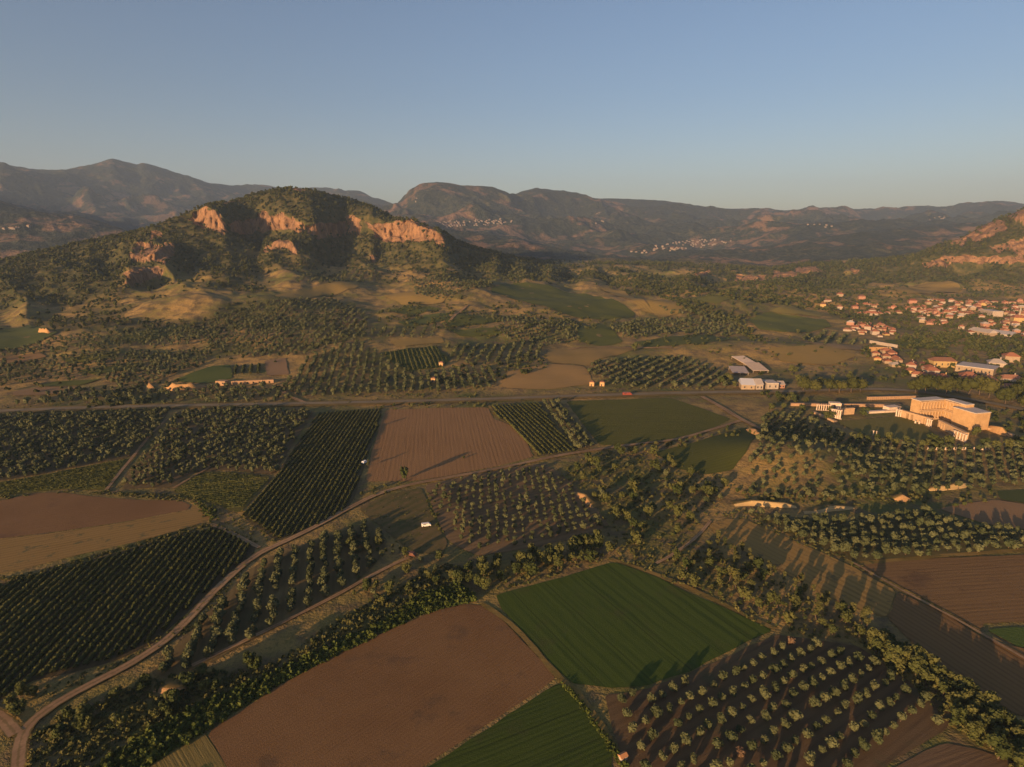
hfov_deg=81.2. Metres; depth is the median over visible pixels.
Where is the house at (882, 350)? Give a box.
[879,347,889,353]
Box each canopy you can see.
[729,366,748,374]
[731,356,753,365]
[743,362,768,370]
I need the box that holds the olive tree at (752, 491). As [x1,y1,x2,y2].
[749,486,755,494]
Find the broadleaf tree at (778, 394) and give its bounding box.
[775,391,781,398]
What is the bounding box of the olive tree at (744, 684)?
[741,681,748,688]
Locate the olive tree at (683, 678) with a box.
[680,674,688,685]
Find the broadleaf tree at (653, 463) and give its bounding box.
[649,460,656,466]
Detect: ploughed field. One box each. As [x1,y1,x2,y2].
[0,492,189,537]
[2,353,45,362]
[13,387,74,394]
[208,604,554,766]
[265,358,288,374]
[334,315,365,324]
[366,407,532,480]
[860,555,1023,628]
[888,593,1023,715]
[896,743,1012,766]
[941,500,1023,528]
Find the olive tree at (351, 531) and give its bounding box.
[346,528,357,536]
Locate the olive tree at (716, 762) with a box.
[710,758,723,766]
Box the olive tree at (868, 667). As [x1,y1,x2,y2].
[865,664,872,671]
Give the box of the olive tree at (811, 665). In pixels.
[807,662,814,668]
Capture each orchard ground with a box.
[0,411,167,480]
[123,409,312,488]
[152,522,386,675]
[426,464,608,554]
[542,402,594,450]
[605,635,951,766]
[749,512,1023,560]
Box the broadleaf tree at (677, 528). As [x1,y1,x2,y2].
[673,522,681,532]
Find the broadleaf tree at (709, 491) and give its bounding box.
[705,485,715,495]
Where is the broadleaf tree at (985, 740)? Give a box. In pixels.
[982,736,995,747]
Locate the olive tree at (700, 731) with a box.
[696,725,704,736]
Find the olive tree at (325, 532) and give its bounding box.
[321,529,328,538]
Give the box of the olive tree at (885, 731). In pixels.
[879,727,889,735]
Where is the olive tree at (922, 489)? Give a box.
[918,487,925,492]
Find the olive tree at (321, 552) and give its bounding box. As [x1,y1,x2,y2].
[319,550,327,555]
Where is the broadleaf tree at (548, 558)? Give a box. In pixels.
[542,553,552,565]
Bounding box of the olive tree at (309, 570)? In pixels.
[306,568,313,575]
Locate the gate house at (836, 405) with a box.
[828,401,841,410]
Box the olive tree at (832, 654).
[827,648,836,658]
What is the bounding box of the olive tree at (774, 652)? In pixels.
[771,647,779,656]
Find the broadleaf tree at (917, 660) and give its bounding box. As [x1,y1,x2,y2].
[908,652,927,676]
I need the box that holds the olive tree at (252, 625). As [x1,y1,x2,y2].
[249,623,257,631]
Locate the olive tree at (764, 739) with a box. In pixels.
[760,734,769,744]
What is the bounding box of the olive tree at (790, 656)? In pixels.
[786,653,794,661]
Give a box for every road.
[0,389,833,411]
[832,388,1023,409]
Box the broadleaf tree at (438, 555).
[435,550,442,558]
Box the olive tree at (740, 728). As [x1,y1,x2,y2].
[735,724,745,733]
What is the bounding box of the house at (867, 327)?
[864,323,871,329]
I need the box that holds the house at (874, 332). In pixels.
[870,329,879,334]
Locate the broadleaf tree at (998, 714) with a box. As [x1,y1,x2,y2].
[988,707,1006,726]
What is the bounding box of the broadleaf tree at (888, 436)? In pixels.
[884,432,893,441]
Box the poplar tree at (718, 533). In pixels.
[716,530,720,538]
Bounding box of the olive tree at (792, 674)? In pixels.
[787,669,797,678]
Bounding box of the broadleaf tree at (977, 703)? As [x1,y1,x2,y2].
[968,698,985,710]
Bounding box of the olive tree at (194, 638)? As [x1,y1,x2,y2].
[190,634,198,643]
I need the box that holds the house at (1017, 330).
[1012,329,1020,332]
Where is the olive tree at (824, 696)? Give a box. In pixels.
[818,691,831,702]
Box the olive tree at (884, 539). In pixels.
[881,538,893,547]
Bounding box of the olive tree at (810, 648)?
[807,644,814,652]
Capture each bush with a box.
[52,714,61,720]
[68,735,76,741]
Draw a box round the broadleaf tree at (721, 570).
[715,565,727,575]
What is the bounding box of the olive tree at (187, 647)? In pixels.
[183,646,195,655]
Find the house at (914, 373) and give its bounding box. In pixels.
[911,371,927,376]
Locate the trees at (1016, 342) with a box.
[0,269,1023,440]
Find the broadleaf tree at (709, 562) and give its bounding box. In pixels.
[705,557,714,568]
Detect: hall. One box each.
[968,327,998,335]
[980,309,1003,316]
[991,329,1015,336]
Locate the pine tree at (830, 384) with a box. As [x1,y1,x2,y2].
[822,378,837,390]
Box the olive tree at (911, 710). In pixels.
[907,705,916,714]
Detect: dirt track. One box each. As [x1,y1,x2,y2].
[0,708,23,737]
[10,419,740,766]
[104,418,168,489]
[172,419,300,487]
[191,556,410,666]
[206,522,260,547]
[280,390,305,401]
[442,305,467,325]
[569,347,671,349]
[655,520,711,563]
[700,396,760,428]
[851,561,1023,658]
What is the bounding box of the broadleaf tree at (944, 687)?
[938,681,951,695]
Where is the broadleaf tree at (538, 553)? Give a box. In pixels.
[534,549,545,561]
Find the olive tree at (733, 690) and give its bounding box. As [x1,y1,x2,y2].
[728,685,736,696]
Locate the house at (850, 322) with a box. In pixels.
[846,319,854,324]
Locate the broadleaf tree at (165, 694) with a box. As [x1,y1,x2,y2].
[161,688,171,703]
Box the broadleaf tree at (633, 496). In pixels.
[629,491,637,500]
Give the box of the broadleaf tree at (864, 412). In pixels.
[859,407,869,415]
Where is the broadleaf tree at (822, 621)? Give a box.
[818,617,826,626]
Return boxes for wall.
[790,402,899,406]
[813,411,836,422]
[841,407,854,414]
[867,395,918,399]
[867,409,898,413]
[869,340,897,347]
[869,347,890,351]
[883,405,900,409]
[900,409,931,423]
[937,420,968,440]
[988,427,1020,436]
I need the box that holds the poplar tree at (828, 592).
[825,590,830,596]
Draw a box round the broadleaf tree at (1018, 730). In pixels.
[1010,725,1023,738]
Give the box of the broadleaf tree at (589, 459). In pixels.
[585,455,593,465]
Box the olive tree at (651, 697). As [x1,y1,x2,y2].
[647,692,655,702]
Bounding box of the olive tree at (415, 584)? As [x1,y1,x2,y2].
[412,581,419,588]
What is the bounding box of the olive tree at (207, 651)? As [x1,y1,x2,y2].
[202,646,214,657]
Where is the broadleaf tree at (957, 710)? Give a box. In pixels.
[948,702,967,724]
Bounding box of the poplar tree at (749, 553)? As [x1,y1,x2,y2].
[746,547,751,559]
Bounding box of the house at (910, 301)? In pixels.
[907,298,917,303]
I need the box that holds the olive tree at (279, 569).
[274,566,282,573]
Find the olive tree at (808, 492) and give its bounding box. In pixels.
[805,489,811,496]
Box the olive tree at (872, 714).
[867,710,876,719]
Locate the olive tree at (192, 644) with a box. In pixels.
[186,640,197,649]
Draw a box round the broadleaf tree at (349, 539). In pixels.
[345,536,353,543]
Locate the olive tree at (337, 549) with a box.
[332,545,342,555]
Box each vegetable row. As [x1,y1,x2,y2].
[0,462,122,483]
[0,464,121,484]
[0,465,119,486]
[0,467,119,487]
[0,469,117,489]
[0,470,116,491]
[0,472,116,493]
[3,474,115,494]
[27,475,114,491]
[49,478,112,490]
[57,461,122,471]
[66,479,112,488]
[76,481,110,488]
[82,483,108,488]
[175,479,266,490]
[178,481,264,491]
[180,478,268,488]
[182,476,268,486]
[183,484,262,493]
[185,475,260,484]
[186,485,260,494]
[189,473,245,480]
[189,474,253,482]
[189,487,258,496]
[191,473,237,478]
[192,489,257,497]
[195,472,230,476]
[198,492,255,499]
[204,494,251,500]
[208,495,250,502]
[215,498,247,502]
[219,500,246,504]
[224,502,243,506]
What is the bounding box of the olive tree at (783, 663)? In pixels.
[779,659,787,667]
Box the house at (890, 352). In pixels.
[885,350,896,354]
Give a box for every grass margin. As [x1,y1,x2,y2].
[480,602,623,766]
[488,405,537,456]
[610,558,776,629]
[856,548,1023,564]
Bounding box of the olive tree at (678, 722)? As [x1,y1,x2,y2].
[673,718,682,726]
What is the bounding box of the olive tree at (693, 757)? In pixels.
[690,752,697,764]
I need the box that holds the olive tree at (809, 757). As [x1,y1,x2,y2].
[803,750,815,765]
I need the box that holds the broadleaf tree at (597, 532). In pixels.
[591,529,601,542]
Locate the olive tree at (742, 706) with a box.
[740,702,745,709]
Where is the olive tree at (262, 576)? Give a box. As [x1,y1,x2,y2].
[256,572,265,580]
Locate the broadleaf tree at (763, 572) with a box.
[759,568,768,579]
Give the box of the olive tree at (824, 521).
[819,517,828,525]
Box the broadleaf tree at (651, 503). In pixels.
[649,501,657,510]
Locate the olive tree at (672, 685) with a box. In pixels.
[668,681,678,691]
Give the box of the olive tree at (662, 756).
[659,749,667,760]
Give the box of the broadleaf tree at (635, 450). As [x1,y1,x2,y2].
[632,446,638,453]
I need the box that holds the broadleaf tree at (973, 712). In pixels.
[963,704,978,722]
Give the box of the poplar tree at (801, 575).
[798,572,804,584]
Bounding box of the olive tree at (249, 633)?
[244,627,255,638]
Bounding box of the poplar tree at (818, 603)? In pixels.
[813,599,823,619]
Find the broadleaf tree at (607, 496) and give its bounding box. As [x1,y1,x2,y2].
[602,493,611,502]
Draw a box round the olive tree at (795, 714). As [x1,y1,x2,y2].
[787,708,803,721]
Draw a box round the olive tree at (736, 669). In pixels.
[732,665,740,675]
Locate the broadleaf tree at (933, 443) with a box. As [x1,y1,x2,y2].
[931,441,939,446]
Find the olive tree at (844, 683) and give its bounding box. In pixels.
[839,678,848,690]
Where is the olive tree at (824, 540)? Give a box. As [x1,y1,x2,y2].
[819,536,828,545]
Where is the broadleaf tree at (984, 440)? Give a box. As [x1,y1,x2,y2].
[979,437,991,444]
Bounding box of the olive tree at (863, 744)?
[857,736,871,751]
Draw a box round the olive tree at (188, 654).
[180,649,193,663]
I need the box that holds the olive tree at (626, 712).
[622,707,632,716]
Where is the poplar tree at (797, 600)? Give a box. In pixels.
[792,595,801,611]
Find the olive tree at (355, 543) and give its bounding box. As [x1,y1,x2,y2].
[349,540,358,547]
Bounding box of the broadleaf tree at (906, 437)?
[903,435,909,442]
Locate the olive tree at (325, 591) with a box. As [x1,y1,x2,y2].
[321,586,329,595]
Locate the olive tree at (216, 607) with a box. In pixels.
[212,604,224,611]
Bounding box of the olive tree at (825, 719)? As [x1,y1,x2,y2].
[821,715,830,723]
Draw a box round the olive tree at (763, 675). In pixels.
[759,671,767,678]
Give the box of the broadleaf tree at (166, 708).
[158,700,172,716]
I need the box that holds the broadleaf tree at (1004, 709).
[999,706,1015,722]
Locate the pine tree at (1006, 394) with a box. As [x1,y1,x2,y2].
[994,386,1016,403]
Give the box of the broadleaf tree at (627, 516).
[623,511,631,520]
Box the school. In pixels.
[928,357,957,367]
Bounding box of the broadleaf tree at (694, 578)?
[689,574,699,587]
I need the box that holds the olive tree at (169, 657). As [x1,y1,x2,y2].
[165,654,175,662]
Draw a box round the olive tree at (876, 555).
[871,550,882,559]
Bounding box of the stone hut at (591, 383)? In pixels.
[589,381,594,385]
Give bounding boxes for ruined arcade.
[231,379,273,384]
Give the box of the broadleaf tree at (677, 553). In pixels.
[673,548,681,559]
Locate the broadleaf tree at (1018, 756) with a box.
[1011,748,1023,766]
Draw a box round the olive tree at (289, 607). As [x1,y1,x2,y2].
[285,603,293,611]
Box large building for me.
[910,396,991,430]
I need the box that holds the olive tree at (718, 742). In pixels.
[711,737,723,748]
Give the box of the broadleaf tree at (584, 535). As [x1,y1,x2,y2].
[578,533,590,546]
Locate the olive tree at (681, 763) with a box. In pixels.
[677,760,684,766]
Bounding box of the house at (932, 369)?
[923,366,940,373]
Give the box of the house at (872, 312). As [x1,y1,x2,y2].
[863,310,878,315]
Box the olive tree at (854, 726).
[849,721,859,731]
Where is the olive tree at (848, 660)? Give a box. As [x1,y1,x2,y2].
[844,656,852,666]
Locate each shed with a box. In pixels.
[738,378,755,389]
[753,378,763,389]
[762,380,778,388]
[776,381,785,387]
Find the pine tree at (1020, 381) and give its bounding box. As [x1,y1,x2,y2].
[1014,376,1023,384]
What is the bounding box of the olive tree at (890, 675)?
[886,669,895,680]
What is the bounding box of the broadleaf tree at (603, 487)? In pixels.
[598,484,606,490]
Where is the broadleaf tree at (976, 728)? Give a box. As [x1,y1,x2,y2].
[964,720,986,737]
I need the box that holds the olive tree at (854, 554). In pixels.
[850,549,858,558]
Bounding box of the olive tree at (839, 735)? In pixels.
[835,731,843,739]
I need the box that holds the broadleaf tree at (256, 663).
[252,655,262,669]
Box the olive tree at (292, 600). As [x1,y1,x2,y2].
[286,597,296,604]
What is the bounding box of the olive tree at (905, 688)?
[900,683,911,693]
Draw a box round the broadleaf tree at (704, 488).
[700,485,708,492]
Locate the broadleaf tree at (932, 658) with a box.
[924,652,940,668]
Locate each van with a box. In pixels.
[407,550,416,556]
[421,522,430,526]
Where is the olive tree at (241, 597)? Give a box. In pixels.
[237,593,246,602]
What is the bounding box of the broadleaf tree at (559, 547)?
[552,542,564,553]
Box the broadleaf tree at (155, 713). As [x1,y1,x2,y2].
[148,708,159,718]
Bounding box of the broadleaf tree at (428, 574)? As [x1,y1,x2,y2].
[423,568,432,579]
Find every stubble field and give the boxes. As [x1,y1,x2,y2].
[0,504,209,573]
[710,519,894,615]
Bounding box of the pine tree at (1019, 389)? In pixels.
[1009,383,1023,400]
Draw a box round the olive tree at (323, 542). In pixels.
[318,540,326,546]
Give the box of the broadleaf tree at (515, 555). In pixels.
[513,551,520,559]
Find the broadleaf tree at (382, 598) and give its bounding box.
[377,594,386,602]
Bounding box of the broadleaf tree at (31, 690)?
[23,684,37,696]
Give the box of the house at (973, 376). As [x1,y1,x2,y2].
[969,373,997,381]
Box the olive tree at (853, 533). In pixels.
[849,530,857,537]
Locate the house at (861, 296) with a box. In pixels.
[858,295,865,298]
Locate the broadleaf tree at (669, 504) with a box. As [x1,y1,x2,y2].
[665,500,673,509]
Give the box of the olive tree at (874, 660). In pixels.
[868,655,880,665]
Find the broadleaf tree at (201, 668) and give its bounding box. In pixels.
[194,662,208,678]
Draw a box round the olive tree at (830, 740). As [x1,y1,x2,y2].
[824,735,838,747]
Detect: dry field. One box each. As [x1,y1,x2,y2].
[275,281,359,301]
[385,291,447,304]
[391,337,443,346]
[495,364,592,388]
[545,346,637,364]
[597,286,655,312]
[648,299,684,316]
[769,344,855,364]
[770,306,821,316]
[805,342,861,349]
[891,282,959,293]
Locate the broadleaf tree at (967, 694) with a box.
[960,688,975,704]
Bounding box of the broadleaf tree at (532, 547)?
[528,542,537,553]
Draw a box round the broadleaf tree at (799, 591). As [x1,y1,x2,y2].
[794,586,802,595]
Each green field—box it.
[0,325,56,349]
[0,459,127,494]
[43,379,98,385]
[79,366,132,373]
[174,365,231,382]
[174,472,271,512]
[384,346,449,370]
[391,306,439,314]
[398,313,449,325]
[429,684,611,766]
[445,313,500,325]
[451,327,501,336]
[491,282,634,318]
[496,563,770,687]
[567,398,729,444]
[577,323,621,345]
[636,335,733,346]
[657,428,755,473]
[749,312,831,331]
[885,338,951,348]
[988,627,1023,646]
[997,489,1023,501]
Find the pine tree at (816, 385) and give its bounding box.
[810,379,822,390]
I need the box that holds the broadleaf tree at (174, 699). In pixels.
[167,687,181,707]
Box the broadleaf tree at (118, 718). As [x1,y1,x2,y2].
[110,711,127,728]
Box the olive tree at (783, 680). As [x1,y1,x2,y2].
[779,676,787,684]
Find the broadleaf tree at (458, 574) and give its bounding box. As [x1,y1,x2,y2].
[451,569,463,583]
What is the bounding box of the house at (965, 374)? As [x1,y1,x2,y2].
[958,370,975,377]
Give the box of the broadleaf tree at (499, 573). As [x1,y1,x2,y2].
[496,569,505,579]
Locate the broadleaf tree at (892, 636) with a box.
[888,633,895,642]
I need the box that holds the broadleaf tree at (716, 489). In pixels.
[712,485,718,494]
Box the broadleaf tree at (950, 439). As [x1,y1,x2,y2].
[944,435,955,444]
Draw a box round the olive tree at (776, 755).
[771,749,783,760]
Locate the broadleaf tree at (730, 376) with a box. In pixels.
[726,374,732,380]
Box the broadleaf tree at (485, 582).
[480,576,490,589]
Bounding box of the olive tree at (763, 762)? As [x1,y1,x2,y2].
[759,758,767,766]
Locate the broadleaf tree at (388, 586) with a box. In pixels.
[383,579,394,593]
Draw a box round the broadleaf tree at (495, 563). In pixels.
[491,558,500,570]
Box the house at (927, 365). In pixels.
[922,364,936,370]
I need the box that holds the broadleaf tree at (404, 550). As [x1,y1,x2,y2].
[402,546,407,556]
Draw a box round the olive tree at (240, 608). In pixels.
[233,604,243,613]
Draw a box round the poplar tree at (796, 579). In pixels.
[792,576,799,589]
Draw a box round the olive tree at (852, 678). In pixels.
[848,672,857,683]
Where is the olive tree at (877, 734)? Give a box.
[871,728,883,744]
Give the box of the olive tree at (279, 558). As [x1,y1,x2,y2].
[273,556,282,562]
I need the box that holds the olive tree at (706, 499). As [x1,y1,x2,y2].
[703,496,709,503]
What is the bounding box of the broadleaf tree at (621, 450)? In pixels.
[617,445,625,454]
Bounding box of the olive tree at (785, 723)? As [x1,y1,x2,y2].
[780,717,790,728]
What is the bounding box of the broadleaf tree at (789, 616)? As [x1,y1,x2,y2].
[783,610,796,622]
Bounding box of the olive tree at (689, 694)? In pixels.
[685,690,694,699]
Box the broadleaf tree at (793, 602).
[791,595,800,607]
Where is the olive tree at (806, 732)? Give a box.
[801,727,814,738]
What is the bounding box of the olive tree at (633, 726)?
[628,721,637,733]
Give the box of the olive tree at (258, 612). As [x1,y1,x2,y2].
[252,610,261,615]
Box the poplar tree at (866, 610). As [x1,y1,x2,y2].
[861,606,872,627]
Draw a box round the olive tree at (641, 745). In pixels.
[637,739,645,750]
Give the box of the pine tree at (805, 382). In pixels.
[797,375,813,389]
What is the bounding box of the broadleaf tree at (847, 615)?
[840,609,853,622]
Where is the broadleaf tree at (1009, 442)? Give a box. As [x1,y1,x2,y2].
[1003,438,1014,447]
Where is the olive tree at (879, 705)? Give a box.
[875,699,885,710]
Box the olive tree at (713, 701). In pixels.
[708,696,717,707]
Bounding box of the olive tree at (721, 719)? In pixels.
[717,712,726,724]
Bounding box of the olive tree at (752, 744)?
[746,739,757,749]
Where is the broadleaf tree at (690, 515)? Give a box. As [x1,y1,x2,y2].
[686,510,695,521]
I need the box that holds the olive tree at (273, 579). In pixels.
[269,576,279,585]
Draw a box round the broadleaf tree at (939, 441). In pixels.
[935,438,944,444]
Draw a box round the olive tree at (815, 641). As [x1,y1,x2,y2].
[810,637,821,646]
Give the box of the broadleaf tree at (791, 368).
[788,365,793,370]
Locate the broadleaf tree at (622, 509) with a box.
[618,504,625,514]
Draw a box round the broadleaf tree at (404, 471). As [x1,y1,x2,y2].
[400,466,408,479]
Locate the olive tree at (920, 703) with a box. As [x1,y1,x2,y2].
[916,699,924,707]
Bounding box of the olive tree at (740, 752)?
[736,746,744,757]
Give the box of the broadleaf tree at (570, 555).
[566,552,575,563]
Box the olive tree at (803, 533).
[798,529,807,537]
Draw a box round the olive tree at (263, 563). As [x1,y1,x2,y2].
[260,558,267,566]
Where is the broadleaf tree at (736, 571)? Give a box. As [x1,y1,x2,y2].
[732,568,741,579]
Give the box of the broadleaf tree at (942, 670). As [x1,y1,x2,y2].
[928,663,947,676]
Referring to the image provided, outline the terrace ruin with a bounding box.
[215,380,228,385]
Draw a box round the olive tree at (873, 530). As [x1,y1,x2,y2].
[869,525,877,535]
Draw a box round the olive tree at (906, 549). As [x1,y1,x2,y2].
[901,546,910,554]
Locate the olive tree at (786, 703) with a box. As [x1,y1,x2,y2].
[781,699,791,707]
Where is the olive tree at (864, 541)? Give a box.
[859,536,869,546]
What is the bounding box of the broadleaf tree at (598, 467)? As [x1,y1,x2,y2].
[595,464,602,471]
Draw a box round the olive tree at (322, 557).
[319,555,326,560]
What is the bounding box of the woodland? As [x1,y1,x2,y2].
[0,185,1023,373]
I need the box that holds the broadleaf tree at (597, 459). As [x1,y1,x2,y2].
[592,456,600,464]
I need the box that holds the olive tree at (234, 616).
[231,613,239,620]
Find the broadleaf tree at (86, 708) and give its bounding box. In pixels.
[75,702,95,715]
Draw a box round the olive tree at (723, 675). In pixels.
[718,670,727,680]
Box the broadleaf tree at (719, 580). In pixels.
[716,575,723,585]
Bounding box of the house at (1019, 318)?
[1009,314,1023,321]
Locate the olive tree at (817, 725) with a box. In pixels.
[812,721,822,729]
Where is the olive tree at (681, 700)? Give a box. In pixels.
[677,697,684,704]
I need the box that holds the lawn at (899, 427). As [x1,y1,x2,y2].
[837,416,939,439]
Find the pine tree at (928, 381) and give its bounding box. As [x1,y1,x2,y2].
[916,373,938,393]
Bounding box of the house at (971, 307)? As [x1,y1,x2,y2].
[968,306,976,309]
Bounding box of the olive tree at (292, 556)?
[290,554,297,558]
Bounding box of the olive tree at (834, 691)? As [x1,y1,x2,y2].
[828,686,840,696]
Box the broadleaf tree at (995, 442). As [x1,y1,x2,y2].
[991,439,1002,444]
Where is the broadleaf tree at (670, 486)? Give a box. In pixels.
[668,482,674,489]
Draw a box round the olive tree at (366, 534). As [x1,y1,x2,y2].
[363,532,369,539]
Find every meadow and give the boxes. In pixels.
[65,351,120,363]
[120,324,190,341]
[361,488,446,553]
[683,294,730,302]
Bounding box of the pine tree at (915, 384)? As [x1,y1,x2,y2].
[907,379,923,392]
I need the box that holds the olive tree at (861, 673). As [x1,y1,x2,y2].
[858,669,864,677]
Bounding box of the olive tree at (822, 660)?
[817,656,826,664]
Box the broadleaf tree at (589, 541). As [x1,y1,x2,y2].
[583,536,594,549]
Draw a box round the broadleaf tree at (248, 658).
[243,651,255,669]
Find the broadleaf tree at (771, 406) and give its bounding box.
[769,403,774,410]
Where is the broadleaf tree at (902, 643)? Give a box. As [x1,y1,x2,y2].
[896,640,912,646]
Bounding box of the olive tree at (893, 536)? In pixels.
[889,531,900,541]
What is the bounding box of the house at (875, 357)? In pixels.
[873,354,881,360]
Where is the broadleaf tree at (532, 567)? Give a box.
[526,560,538,575]
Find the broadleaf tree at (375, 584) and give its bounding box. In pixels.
[371,579,378,587]
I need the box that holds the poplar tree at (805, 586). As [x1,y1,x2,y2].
[802,583,807,595]
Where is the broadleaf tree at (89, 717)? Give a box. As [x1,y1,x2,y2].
[82,713,93,727]
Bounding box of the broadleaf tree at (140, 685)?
[135,680,145,693]
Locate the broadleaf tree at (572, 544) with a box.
[566,538,578,551]
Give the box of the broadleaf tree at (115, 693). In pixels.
[107,685,122,701]
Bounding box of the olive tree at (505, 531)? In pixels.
[502,528,508,535]
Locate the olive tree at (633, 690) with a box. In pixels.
[629,687,636,696]
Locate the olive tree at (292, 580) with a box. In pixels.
[288,577,295,584]
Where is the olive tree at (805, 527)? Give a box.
[800,524,809,531]
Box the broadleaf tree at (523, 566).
[521,560,528,571]
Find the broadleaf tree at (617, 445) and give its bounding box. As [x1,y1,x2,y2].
[614,443,620,449]
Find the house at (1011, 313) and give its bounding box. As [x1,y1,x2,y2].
[1007,311,1016,315]
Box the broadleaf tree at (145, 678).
[138,673,151,685]
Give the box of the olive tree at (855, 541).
[849,536,859,545]
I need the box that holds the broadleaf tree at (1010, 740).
[1008,738,1017,750]
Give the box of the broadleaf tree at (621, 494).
[618,491,625,499]
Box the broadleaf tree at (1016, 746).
[1010,742,1023,760]
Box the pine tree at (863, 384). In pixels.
[858,379,868,391]
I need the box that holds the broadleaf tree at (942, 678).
[934,674,950,685]
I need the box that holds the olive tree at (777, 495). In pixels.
[773,491,780,498]
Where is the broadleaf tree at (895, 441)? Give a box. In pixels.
[891,439,898,445]
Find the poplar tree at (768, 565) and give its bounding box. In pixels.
[766,563,772,577]
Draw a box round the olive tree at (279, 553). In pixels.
[274,550,283,556]
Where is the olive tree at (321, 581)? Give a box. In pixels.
[317,577,325,586]
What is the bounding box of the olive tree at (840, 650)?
[836,646,844,655]
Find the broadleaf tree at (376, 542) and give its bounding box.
[373,536,381,545]
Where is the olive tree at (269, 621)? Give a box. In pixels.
[265,617,274,625]
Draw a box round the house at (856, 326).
[851,324,859,328]
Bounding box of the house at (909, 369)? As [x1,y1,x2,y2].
[904,367,916,372]
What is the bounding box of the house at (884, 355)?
[880,352,890,359]
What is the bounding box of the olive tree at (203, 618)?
[198,612,207,623]
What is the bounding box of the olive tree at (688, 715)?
[685,712,691,719]
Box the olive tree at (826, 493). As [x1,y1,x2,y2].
[822,491,830,496]
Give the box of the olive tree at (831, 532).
[828,529,837,536]
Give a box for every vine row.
[0,544,148,696]
[0,546,139,689]
[0,548,129,680]
[0,551,121,671]
[0,554,111,663]
[0,557,102,655]
[0,559,93,647]
[0,560,83,639]
[0,563,73,631]
[0,567,63,624]
[0,568,55,617]
[0,572,43,610]
[0,574,35,604]
[0,576,25,598]
[0,579,13,592]
[23,541,156,682]
[35,539,164,677]
[50,536,173,672]
[60,533,182,670]
[72,531,189,667]
[83,529,197,664]
[93,528,204,660]
[103,526,212,660]
[117,529,215,654]
[130,529,223,648]
[144,530,226,642]
[161,533,231,629]
[183,535,236,609]
[202,537,240,592]
[220,540,244,575]
[232,363,237,374]
[234,542,250,564]
[240,364,245,372]
[243,411,332,514]
[246,411,336,516]
[250,410,340,518]
[253,410,343,521]
[256,363,260,372]
[258,410,347,524]
[261,409,351,526]
[266,409,355,528]
[269,409,358,532]
[273,409,361,536]
[278,409,365,537]
[285,409,369,536]
[289,411,328,456]
[292,409,372,534]
[300,409,376,530]
[301,411,324,438]
[309,408,380,526]
[316,413,380,523]
[324,424,378,519]
[331,451,367,515]
[340,475,359,510]
[393,350,398,362]
[398,349,403,366]
[402,349,409,369]
[406,348,414,369]
[410,348,419,368]
[414,347,423,368]
[418,347,428,367]
[422,347,432,366]
[427,346,437,366]
[431,345,441,365]
[435,345,445,362]
[492,404,540,454]
[496,404,545,453]
[500,404,551,453]
[504,404,555,452]
[508,403,560,451]
[512,403,564,450]
[516,403,570,450]
[520,403,574,450]
[524,403,567,439]
[528,403,554,424]
[532,402,547,414]
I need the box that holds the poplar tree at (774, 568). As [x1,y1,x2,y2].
[772,565,776,574]
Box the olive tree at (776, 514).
[774,511,782,519]
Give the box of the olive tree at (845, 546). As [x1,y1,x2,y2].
[838,541,851,551]
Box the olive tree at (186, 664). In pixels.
[181,659,191,669]
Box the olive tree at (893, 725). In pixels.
[889,721,898,729]
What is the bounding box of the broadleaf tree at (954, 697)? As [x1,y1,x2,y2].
[945,690,963,705]
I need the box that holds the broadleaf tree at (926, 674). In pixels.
[917,665,936,682]
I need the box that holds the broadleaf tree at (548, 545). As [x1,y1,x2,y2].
[545,543,552,550]
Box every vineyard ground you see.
[0,528,254,699]
[244,409,381,539]
[491,403,575,455]
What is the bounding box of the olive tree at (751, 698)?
[747,694,756,702]
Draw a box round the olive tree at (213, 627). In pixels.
[210,624,219,632]
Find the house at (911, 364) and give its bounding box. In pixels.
[905,361,916,368]
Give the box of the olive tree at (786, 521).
[783,517,790,525]
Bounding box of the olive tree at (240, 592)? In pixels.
[235,590,246,596]
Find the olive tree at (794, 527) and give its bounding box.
[789,523,799,531]
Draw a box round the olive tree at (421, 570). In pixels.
[417,567,425,575]
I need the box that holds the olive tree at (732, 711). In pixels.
[726,706,737,717]
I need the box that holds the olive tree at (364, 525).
[360,522,366,529]
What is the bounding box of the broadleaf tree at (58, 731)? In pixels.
[50,723,66,738]
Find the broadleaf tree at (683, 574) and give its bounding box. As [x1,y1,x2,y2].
[678,569,689,579]
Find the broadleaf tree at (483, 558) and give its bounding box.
[477,555,486,562]
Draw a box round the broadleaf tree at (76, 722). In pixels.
[70,712,85,730]
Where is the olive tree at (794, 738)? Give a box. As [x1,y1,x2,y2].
[791,734,798,743]
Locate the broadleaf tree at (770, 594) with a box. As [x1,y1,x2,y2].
[766,590,776,602]
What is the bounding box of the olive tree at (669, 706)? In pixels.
[666,702,672,713]
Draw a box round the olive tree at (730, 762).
[725,757,734,766]
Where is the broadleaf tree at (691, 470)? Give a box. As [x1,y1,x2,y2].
[687,466,694,474]
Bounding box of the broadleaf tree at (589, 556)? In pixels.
[584,549,597,561]
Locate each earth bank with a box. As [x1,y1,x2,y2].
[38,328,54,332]
[144,383,153,391]
[153,675,185,694]
[164,383,206,390]
[575,490,603,507]
[730,499,796,507]
[746,428,772,436]
[801,504,853,513]
[890,494,910,501]
[922,481,973,490]
[987,425,1007,435]
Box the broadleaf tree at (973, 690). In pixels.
[969,688,978,698]
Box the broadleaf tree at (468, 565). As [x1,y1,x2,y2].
[463,560,473,570]
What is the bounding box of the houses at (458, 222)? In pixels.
[2,198,944,252]
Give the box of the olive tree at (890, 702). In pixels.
[885,697,894,706]
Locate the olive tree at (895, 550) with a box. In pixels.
[890,546,900,554]
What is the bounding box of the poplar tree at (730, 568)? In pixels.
[727,565,733,580]
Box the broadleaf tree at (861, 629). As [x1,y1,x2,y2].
[857,624,866,635]

